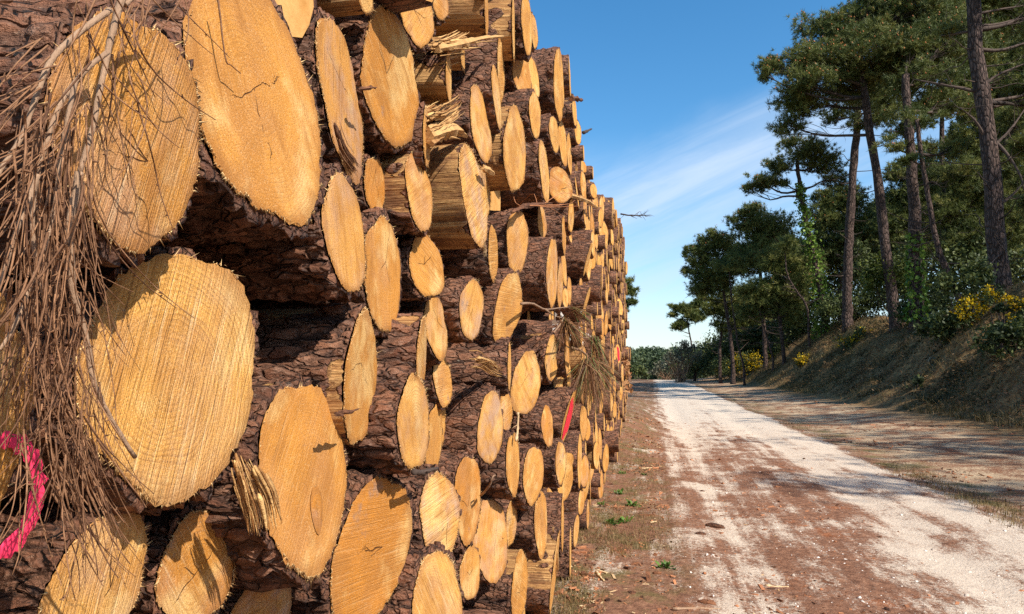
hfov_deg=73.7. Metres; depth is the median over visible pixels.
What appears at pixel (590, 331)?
pine log
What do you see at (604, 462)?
pine log
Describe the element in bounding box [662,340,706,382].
bush
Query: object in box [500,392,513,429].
pine log
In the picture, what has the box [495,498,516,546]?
pine log
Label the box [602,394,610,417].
pine log
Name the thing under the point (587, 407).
pine log
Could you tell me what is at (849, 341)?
gorse bush
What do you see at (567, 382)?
pine log
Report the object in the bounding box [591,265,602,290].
pine log
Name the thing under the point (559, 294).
pine log
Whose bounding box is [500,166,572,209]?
pine log
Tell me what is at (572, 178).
pine log
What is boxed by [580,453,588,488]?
pine log
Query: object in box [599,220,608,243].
pine log
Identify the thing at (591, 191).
pine log
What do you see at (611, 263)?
pine log
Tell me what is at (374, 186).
pine log
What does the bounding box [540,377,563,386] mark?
pine log
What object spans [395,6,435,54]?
pine log
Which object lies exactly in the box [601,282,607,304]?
pine log
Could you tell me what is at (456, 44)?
wood splinter
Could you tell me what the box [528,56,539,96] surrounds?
pine log
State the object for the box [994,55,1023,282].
pine tree
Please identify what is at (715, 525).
bark chunk
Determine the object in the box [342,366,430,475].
pine log
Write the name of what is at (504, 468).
pine log
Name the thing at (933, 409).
bank grass
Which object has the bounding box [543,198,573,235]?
pine log
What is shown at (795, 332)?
shrub
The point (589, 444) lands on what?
pine log
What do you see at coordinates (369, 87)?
bark strip
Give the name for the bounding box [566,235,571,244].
pine log
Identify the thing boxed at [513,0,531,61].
pine log
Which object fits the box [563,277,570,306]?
pine log
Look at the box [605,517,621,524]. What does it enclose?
weed
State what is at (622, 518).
weed
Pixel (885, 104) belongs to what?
pine tree
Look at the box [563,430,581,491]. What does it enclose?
pine log
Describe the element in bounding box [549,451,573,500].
pine log
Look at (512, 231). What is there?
pine log
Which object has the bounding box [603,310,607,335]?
pine log
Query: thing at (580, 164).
pine log
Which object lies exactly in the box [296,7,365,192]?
pine log
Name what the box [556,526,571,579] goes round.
pine log
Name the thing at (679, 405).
road
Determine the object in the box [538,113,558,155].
pine log
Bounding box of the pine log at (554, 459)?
[539,438,566,487]
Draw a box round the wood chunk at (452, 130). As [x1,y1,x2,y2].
[426,121,467,147]
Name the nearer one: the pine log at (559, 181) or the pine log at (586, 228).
the pine log at (559, 181)
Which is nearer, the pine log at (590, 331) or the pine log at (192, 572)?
the pine log at (192, 572)
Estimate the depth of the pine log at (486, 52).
2.84 m
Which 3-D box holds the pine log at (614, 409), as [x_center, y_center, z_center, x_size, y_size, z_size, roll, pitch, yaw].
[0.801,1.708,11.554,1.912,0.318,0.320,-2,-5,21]
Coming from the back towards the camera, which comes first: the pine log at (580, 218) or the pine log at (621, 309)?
the pine log at (621, 309)
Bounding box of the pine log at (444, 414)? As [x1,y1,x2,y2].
[441,408,446,449]
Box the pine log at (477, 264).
[440,224,498,286]
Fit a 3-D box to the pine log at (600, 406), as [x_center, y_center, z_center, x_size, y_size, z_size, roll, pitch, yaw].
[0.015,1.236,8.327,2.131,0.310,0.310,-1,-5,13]
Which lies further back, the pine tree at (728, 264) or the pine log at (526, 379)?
the pine tree at (728, 264)
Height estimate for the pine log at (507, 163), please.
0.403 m
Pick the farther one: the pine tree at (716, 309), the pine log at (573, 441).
the pine tree at (716, 309)
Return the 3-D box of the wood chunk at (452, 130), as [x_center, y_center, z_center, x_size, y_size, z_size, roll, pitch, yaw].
[-0.189,-0.502,2.056,0.064,0.171,0.403,-1,-5,12]
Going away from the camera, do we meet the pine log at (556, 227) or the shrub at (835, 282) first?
the pine log at (556, 227)
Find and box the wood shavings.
[562,418,796,613]
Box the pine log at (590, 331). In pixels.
[583,329,594,360]
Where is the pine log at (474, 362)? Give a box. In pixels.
[445,337,511,395]
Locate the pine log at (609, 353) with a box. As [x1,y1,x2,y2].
[604,349,610,369]
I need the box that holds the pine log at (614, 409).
[612,400,616,417]
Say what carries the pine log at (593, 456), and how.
on the pine log
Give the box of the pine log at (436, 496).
[392,463,461,566]
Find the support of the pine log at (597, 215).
on the pine log at (596, 241)
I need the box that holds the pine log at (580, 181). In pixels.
[571,170,585,197]
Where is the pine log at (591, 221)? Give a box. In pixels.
[589,212,593,230]
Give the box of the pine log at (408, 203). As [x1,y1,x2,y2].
[362,151,434,236]
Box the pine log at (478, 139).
[426,80,492,168]
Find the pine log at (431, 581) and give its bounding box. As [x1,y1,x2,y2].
[330,540,464,613]
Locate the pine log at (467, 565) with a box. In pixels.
[453,541,480,602]
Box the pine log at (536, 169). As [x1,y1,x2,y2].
[500,139,549,207]
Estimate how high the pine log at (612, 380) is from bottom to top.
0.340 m
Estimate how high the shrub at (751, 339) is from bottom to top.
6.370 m
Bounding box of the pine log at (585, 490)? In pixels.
[578,469,589,501]
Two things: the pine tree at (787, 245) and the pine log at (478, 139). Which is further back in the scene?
the pine tree at (787, 245)
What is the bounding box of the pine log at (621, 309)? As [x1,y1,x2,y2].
[617,297,622,315]
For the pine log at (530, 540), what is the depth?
3.36 m
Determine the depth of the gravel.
5.20 m
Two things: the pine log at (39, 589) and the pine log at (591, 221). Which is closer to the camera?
the pine log at (39, 589)
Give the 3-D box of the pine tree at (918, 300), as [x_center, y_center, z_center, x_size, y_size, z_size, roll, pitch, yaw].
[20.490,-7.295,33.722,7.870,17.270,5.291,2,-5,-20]
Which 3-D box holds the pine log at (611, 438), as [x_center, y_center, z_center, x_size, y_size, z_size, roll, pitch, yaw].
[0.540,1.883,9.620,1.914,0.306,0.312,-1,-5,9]
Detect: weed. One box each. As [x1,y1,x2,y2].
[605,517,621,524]
[614,488,623,494]
[614,516,633,522]
[626,499,640,506]
[654,559,675,568]
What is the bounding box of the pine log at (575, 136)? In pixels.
[565,120,580,145]
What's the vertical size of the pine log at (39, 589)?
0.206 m
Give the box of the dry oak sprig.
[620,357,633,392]
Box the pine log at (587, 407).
[583,390,589,416]
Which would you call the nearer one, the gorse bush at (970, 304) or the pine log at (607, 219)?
the pine log at (607, 219)
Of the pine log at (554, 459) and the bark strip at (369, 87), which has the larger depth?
the pine log at (554, 459)
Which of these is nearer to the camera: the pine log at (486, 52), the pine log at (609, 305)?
the pine log at (486, 52)
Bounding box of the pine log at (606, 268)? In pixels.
[605,262,607,282]
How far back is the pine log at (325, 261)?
1.24 m
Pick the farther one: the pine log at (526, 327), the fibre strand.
the pine log at (526, 327)
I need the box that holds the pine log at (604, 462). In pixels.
[599,442,608,473]
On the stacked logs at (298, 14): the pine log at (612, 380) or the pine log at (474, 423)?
the pine log at (474, 423)
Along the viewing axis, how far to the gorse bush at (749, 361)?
59.76 m
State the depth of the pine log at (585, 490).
6.39 m
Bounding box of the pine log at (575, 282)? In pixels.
[570,277,582,285]
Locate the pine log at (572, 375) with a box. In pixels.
[570,372,584,404]
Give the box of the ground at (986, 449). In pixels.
[550,287,1023,613]
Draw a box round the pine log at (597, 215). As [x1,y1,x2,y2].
[592,207,602,227]
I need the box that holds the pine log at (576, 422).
[569,403,586,440]
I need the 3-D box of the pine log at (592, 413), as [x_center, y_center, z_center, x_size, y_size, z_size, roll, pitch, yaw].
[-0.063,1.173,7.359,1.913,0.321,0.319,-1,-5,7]
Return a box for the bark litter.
[552,374,1023,613]
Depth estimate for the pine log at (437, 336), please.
2.10 m
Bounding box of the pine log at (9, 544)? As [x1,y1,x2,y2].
[0,287,48,558]
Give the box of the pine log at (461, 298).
[423,276,484,343]
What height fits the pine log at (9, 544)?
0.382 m
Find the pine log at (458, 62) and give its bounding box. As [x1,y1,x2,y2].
[428,30,468,71]
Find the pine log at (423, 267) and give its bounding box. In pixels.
[394,234,445,301]
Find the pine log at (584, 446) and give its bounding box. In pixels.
[582,440,585,458]
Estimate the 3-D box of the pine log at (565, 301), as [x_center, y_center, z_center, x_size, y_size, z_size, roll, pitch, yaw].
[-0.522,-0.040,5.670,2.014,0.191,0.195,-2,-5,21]
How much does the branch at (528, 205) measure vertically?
0.359 m
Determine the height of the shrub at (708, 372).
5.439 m
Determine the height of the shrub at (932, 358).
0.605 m
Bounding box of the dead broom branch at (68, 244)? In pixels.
[0,0,229,600]
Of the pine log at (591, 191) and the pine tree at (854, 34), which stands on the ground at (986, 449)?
the pine tree at (854, 34)
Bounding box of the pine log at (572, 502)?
[563,488,584,515]
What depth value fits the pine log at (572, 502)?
6.05 m
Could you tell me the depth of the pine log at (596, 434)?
7.44 m
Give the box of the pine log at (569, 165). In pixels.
[565,131,571,176]
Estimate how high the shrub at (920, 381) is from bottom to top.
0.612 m
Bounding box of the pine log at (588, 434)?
[584,417,590,442]
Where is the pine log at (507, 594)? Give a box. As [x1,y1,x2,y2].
[462,549,528,613]
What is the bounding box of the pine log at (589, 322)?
[585,313,592,329]
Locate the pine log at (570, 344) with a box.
[569,320,582,346]
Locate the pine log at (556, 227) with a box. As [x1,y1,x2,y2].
[545,215,566,256]
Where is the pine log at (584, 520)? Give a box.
[578,499,588,530]
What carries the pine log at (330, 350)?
on the pine log at (275, 506)
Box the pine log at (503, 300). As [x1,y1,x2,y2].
[473,268,522,344]
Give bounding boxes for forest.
[628,345,712,379]
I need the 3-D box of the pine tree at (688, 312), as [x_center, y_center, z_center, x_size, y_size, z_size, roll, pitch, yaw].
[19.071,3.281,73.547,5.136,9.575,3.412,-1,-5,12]
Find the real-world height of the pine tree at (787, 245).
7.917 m
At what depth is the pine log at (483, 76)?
2.62 m
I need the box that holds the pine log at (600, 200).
[597,195,603,218]
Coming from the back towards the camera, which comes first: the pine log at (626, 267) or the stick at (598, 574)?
the pine log at (626, 267)
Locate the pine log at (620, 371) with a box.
[613,363,623,382]
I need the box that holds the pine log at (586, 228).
[573,209,588,229]
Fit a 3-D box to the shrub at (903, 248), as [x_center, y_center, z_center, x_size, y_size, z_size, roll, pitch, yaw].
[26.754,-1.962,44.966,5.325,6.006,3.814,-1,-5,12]
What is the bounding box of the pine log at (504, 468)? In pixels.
[479,429,519,499]
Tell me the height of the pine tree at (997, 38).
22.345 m
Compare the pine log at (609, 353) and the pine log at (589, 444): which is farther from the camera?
the pine log at (609, 353)
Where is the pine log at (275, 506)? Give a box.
[160,375,349,592]
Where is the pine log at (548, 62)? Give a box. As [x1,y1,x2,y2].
[531,46,563,122]
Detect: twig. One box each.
[217,0,240,73]
[411,467,438,475]
[480,475,495,496]
[620,211,651,218]
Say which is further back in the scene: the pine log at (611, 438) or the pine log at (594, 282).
the pine log at (611, 438)
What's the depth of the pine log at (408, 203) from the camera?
1.79 m
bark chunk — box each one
[698,599,715,604]
[705,523,724,528]
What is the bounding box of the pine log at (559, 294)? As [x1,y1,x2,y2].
[550,260,562,310]
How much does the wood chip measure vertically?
0.044 m
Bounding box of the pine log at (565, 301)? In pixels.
[557,286,568,309]
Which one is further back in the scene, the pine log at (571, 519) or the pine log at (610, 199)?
the pine log at (610, 199)
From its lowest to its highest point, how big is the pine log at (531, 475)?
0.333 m
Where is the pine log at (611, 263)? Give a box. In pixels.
[609,259,612,269]
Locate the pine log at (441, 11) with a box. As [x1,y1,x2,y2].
[432,0,448,25]
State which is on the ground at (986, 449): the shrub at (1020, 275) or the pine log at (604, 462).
the shrub at (1020, 275)
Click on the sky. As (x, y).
(673, 104)
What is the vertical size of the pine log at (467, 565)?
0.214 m
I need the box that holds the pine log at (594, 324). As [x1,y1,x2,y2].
[592,315,595,331]
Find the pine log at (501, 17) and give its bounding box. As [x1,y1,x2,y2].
[488,0,515,61]
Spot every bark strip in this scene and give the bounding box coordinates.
[334,408,359,416]
[358,85,376,90]
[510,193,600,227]
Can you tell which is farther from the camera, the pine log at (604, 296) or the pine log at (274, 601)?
the pine log at (604, 296)
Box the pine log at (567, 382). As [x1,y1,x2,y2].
[563,364,570,386]
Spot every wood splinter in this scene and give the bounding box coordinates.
[434,35,503,55]
[571,194,597,208]
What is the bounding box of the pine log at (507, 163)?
[480,103,527,192]
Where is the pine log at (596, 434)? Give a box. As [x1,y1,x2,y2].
[594,421,597,440]
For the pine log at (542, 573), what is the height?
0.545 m
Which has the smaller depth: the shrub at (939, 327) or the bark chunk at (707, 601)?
the bark chunk at (707, 601)
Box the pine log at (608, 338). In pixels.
[604,334,610,351]
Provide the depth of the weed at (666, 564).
5.16 m
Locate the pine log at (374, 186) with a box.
[355,153,385,220]
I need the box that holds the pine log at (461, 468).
[438,449,481,554]
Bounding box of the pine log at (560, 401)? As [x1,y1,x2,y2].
[537,386,576,441]
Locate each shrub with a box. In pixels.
[629,358,650,379]
[647,357,684,379]
[668,333,723,380]
[693,322,756,380]
[696,337,726,379]
[721,311,794,361]
[766,290,819,354]
[791,262,856,323]
[808,284,885,326]
[833,237,903,314]
[851,243,931,332]
[875,236,954,299]
[887,282,961,326]
[906,374,928,388]
[910,256,999,344]
[923,228,986,299]
[927,356,936,367]
[961,231,1023,294]
[967,314,1023,359]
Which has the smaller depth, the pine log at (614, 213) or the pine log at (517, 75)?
the pine log at (517, 75)
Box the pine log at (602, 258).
[600,252,603,266]
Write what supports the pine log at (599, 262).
on the stacked logs at (298, 14)
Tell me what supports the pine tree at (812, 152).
on the ground at (986, 449)
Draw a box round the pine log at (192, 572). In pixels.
[130,500,237,613]
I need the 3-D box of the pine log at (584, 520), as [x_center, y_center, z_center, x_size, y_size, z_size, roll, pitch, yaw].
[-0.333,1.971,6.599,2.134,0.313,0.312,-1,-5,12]
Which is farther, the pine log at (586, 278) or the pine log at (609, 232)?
the pine log at (609, 232)
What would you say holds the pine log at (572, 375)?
on the pine log at (576, 422)
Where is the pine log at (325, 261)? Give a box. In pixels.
[188,162,367,302]
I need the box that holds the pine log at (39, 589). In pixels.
[0,504,151,613]
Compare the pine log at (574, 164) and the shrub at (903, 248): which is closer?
the pine log at (574, 164)
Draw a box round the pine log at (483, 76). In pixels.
[451,61,501,133]
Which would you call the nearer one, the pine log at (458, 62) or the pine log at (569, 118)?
the pine log at (458, 62)
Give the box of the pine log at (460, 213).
[426,143,488,255]
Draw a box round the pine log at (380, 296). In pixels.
[249,206,401,337]
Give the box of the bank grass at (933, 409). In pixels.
[740,282,1023,428]
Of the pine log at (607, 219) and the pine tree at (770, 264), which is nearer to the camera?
the pine log at (607, 219)
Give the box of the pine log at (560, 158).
[547,120,567,170]
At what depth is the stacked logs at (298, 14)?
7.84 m
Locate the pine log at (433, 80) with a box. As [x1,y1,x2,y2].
[412,46,461,131]
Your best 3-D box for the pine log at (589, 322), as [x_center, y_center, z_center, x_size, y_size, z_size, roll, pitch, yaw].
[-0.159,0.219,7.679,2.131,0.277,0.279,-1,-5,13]
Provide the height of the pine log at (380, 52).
0.387 m
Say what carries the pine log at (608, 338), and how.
on the pine log at (609, 353)
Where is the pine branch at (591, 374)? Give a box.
[520,300,631,428]
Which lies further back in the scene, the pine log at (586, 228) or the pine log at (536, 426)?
the pine log at (586, 228)
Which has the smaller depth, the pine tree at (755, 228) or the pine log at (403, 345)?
the pine log at (403, 345)
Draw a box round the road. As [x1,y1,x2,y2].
[654,380,1023,613]
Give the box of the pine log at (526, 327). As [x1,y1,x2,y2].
[513,319,568,377]
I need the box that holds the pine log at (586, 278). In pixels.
[581,259,590,281]
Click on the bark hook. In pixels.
(575, 98)
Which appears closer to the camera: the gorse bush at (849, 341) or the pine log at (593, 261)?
the pine log at (593, 261)
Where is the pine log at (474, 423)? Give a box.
[442,382,503,470]
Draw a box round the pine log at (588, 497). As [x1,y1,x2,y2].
[586,462,590,499]
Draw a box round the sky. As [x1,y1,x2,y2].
[529,0,1020,349]
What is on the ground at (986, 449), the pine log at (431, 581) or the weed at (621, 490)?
the weed at (621, 490)
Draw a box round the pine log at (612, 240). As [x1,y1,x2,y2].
[609,230,613,245]
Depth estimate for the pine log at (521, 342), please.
4.31 m
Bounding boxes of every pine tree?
[625,274,640,318]
[666,298,709,380]
[678,226,755,383]
[694,283,771,383]
[710,251,776,385]
[722,200,819,369]
[732,236,835,364]
[733,280,797,373]
[739,131,849,341]
[750,0,988,332]
[764,232,838,347]
[797,178,880,317]
[812,86,924,332]
[861,151,953,255]
[865,193,905,249]
[866,0,1006,331]
[875,103,1009,306]
[876,0,1023,294]
[899,0,1023,290]
[921,105,1023,294]
[939,32,1023,271]
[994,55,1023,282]
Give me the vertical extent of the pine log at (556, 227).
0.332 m
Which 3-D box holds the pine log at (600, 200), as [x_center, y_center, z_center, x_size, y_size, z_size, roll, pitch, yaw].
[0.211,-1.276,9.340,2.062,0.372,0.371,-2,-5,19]
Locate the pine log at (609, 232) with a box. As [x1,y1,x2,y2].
[608,229,610,242]
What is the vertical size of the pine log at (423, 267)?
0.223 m
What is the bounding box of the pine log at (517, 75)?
[504,60,531,91]
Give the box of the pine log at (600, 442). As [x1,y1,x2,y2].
[597,426,601,459]
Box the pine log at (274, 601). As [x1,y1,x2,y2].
[219,586,291,613]
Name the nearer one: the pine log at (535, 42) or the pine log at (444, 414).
the pine log at (444, 414)
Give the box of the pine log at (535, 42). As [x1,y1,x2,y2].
[531,12,538,52]
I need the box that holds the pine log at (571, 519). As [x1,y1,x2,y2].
[564,511,578,549]
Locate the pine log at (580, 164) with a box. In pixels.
[575,161,583,172]
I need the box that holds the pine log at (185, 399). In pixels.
[0,246,259,515]
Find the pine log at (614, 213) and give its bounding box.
[612,209,617,227]
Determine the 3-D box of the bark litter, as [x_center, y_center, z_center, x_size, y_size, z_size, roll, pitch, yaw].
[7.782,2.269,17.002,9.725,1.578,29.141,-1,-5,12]
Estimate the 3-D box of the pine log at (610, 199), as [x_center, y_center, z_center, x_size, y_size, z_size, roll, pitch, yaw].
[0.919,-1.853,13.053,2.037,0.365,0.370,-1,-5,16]
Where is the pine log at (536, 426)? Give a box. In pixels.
[509,401,553,448]
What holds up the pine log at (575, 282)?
on the pine log
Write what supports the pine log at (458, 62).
on the stacked logs at (298, 14)
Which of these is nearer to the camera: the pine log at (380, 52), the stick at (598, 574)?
the pine log at (380, 52)
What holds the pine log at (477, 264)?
on the pine log at (461, 298)
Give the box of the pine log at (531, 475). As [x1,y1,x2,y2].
[507,443,544,510]
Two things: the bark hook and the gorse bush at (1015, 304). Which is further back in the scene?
the gorse bush at (1015, 304)
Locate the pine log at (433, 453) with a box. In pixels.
[424,398,443,464]
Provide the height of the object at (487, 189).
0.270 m
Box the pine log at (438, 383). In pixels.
[424,348,452,409]
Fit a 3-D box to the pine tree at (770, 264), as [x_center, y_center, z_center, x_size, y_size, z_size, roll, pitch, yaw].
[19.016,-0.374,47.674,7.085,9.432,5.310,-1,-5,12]
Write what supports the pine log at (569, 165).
on the stacked logs at (298, 14)
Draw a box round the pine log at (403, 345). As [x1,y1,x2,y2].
[369,312,428,393]
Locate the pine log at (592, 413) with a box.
[588,402,595,430]
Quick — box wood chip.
[480,164,494,175]
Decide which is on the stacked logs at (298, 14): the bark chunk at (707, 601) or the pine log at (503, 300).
the pine log at (503, 300)
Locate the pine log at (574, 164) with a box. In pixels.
[572,161,577,170]
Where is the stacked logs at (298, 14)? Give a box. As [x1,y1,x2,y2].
[182,0,630,613]
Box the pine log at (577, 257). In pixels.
[565,240,592,278]
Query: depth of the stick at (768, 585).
4.72 m
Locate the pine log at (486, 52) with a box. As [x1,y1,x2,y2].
[465,34,505,103]
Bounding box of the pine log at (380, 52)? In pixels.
[317,2,420,154]
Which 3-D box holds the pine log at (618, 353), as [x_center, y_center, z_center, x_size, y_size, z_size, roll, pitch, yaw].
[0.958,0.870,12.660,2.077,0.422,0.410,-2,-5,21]
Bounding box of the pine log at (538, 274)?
[519,236,557,312]
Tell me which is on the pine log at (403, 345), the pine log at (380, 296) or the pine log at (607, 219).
the pine log at (380, 296)
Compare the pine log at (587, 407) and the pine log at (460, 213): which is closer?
the pine log at (460, 213)
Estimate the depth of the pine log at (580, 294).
6.02 m
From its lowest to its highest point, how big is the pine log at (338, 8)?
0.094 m
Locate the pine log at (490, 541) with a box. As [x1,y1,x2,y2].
[472,496,509,587]
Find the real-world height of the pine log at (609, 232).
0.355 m
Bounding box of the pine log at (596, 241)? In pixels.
[594,234,597,249]
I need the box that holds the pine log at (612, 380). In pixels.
[611,379,614,396]
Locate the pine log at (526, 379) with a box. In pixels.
[508,348,542,417]
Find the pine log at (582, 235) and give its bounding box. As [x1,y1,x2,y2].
[571,230,594,258]
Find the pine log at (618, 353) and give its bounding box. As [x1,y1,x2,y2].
[613,343,620,362]
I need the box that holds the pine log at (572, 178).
[568,175,578,210]
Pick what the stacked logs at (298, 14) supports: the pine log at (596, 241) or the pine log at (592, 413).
the pine log at (596, 241)
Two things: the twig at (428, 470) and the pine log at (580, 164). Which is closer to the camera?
the twig at (428, 470)
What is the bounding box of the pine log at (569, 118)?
[562,93,576,128]
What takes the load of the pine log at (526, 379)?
on the stacked logs at (298, 14)
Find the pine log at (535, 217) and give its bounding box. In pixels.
[500,207,547,236]
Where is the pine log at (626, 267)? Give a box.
[624,262,627,274]
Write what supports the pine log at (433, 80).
on the pine log at (419, 148)
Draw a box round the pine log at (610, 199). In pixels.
[605,197,613,209]
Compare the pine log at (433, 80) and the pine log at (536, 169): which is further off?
the pine log at (536, 169)
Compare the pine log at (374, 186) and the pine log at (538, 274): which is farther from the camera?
the pine log at (538, 274)
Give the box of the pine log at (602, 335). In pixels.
[595,318,603,339]
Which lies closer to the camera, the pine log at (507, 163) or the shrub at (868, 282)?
the pine log at (507, 163)
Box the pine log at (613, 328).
[611,318,615,333]
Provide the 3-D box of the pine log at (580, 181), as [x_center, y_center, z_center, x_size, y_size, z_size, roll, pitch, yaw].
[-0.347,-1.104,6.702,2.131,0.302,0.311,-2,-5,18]
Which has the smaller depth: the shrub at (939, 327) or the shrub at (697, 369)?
the shrub at (939, 327)
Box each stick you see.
[594,570,604,580]
[672,607,719,610]
[765,584,788,586]
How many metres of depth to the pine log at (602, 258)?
9.34 m
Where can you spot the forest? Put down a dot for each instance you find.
(647, 357)
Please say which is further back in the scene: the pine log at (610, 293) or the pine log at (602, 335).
the pine log at (610, 293)
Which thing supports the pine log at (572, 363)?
on the pine log at (572, 375)
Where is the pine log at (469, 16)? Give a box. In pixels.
[433,0,488,37]
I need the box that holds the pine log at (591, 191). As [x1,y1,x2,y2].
[586,182,596,199]
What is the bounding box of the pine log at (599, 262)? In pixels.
[596,251,601,264]
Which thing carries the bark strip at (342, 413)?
attached to the pine log at (330, 350)
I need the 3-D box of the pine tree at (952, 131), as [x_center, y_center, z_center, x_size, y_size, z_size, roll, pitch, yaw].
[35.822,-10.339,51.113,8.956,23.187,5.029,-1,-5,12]
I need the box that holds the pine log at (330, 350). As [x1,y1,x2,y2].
[250,302,382,445]
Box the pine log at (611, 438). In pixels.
[602,430,618,451]
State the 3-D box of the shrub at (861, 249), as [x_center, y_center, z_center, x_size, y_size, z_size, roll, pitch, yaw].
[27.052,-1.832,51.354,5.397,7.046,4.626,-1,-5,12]
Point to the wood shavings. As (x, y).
(613, 575)
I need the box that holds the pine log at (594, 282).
[586,273,600,301]
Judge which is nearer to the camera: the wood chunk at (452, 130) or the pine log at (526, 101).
the wood chunk at (452, 130)
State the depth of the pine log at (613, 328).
11.02 m
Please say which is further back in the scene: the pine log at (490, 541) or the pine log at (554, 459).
the pine log at (554, 459)
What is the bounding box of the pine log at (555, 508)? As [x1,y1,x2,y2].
[544,491,563,556]
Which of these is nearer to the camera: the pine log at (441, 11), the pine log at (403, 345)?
the pine log at (403, 345)
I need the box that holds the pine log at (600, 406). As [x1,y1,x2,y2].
[594,397,601,413]
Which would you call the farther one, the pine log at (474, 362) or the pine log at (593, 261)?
the pine log at (593, 261)
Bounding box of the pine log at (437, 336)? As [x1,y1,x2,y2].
[398,298,448,365]
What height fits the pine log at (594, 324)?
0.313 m
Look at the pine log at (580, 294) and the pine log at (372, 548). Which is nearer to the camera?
the pine log at (372, 548)
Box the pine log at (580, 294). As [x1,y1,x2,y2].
[553,284,590,320]
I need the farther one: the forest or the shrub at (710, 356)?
the forest
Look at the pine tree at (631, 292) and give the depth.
61.21 m
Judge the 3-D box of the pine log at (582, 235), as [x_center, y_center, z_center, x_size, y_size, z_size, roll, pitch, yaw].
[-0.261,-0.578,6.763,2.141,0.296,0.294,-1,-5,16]
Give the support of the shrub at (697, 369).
on the ground at (986, 449)
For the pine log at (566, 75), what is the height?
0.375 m
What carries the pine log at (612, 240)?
on the pine log at (611, 263)
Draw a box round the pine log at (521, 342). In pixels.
[510,331,557,384]
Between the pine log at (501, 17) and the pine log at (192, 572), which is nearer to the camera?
the pine log at (192, 572)
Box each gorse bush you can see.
[705,349,774,380]
[792,352,809,366]
[832,326,872,349]
[948,285,998,337]
[974,284,1023,348]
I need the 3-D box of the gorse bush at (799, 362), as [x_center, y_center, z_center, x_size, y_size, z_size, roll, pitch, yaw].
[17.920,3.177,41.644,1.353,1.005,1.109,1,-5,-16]
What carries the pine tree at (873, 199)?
on the ground at (986, 449)
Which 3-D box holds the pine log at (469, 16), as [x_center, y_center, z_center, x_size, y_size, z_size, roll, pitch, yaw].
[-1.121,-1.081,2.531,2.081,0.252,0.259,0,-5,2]
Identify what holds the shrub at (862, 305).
on the ground at (986, 449)
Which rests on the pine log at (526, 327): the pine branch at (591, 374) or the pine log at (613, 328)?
the pine branch at (591, 374)
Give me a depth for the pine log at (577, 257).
6.16 m
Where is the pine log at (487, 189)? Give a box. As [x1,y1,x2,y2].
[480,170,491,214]
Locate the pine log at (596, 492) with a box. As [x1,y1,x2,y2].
[591,468,603,498]
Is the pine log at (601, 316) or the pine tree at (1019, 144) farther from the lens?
the pine tree at (1019, 144)
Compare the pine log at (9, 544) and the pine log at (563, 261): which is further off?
the pine log at (563, 261)
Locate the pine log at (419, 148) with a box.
[367,101,430,171]
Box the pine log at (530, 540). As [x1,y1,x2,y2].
[507,490,547,560]
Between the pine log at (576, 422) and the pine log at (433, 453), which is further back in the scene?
the pine log at (576, 422)
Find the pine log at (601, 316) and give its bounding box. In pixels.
[598,305,603,320]
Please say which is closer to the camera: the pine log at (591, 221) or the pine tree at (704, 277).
the pine log at (591, 221)
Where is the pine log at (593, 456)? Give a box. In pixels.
[586,441,598,469]
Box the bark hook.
[569,96,582,101]
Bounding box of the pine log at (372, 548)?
[289,466,415,613]
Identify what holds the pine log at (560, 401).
on the stacked logs at (298, 14)
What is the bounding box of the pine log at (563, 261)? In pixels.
[557,256,566,287]
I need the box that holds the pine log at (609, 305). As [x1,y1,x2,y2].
[603,300,611,324]
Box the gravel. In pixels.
[669,422,1018,613]
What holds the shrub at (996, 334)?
on the ground at (986, 449)
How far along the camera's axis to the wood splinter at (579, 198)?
5.66 m
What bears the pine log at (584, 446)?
on the pine log at (585, 470)
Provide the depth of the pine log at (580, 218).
6.48 m
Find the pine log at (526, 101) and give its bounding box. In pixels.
[501,88,541,142]
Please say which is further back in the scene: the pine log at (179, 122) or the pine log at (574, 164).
the pine log at (574, 164)
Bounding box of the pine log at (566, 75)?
[561,54,571,97]
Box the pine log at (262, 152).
[122,0,325,247]
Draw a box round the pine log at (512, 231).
[487,208,528,271]
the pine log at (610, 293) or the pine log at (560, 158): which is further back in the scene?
the pine log at (610, 293)
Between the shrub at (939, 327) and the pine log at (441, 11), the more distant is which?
the shrub at (939, 327)
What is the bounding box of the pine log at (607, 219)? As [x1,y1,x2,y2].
[603,201,611,225]
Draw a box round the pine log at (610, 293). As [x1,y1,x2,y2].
[608,284,611,302]
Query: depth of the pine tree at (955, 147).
29.76 m
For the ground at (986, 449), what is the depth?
13.63 m
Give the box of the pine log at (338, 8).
[317,0,377,16]
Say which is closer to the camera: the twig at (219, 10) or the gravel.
the twig at (219, 10)
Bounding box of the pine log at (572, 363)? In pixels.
[569,346,585,371]
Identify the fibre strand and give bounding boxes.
[513,412,518,441]
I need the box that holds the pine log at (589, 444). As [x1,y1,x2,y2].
[586,421,593,450]
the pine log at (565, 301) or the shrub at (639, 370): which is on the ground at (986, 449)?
the shrub at (639, 370)
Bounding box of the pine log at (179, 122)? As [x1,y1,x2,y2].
[0,0,206,273]
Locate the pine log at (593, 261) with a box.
[591,254,595,269]
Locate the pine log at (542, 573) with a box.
[525,525,559,613]
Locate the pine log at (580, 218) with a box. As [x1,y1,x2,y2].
[573,201,585,228]

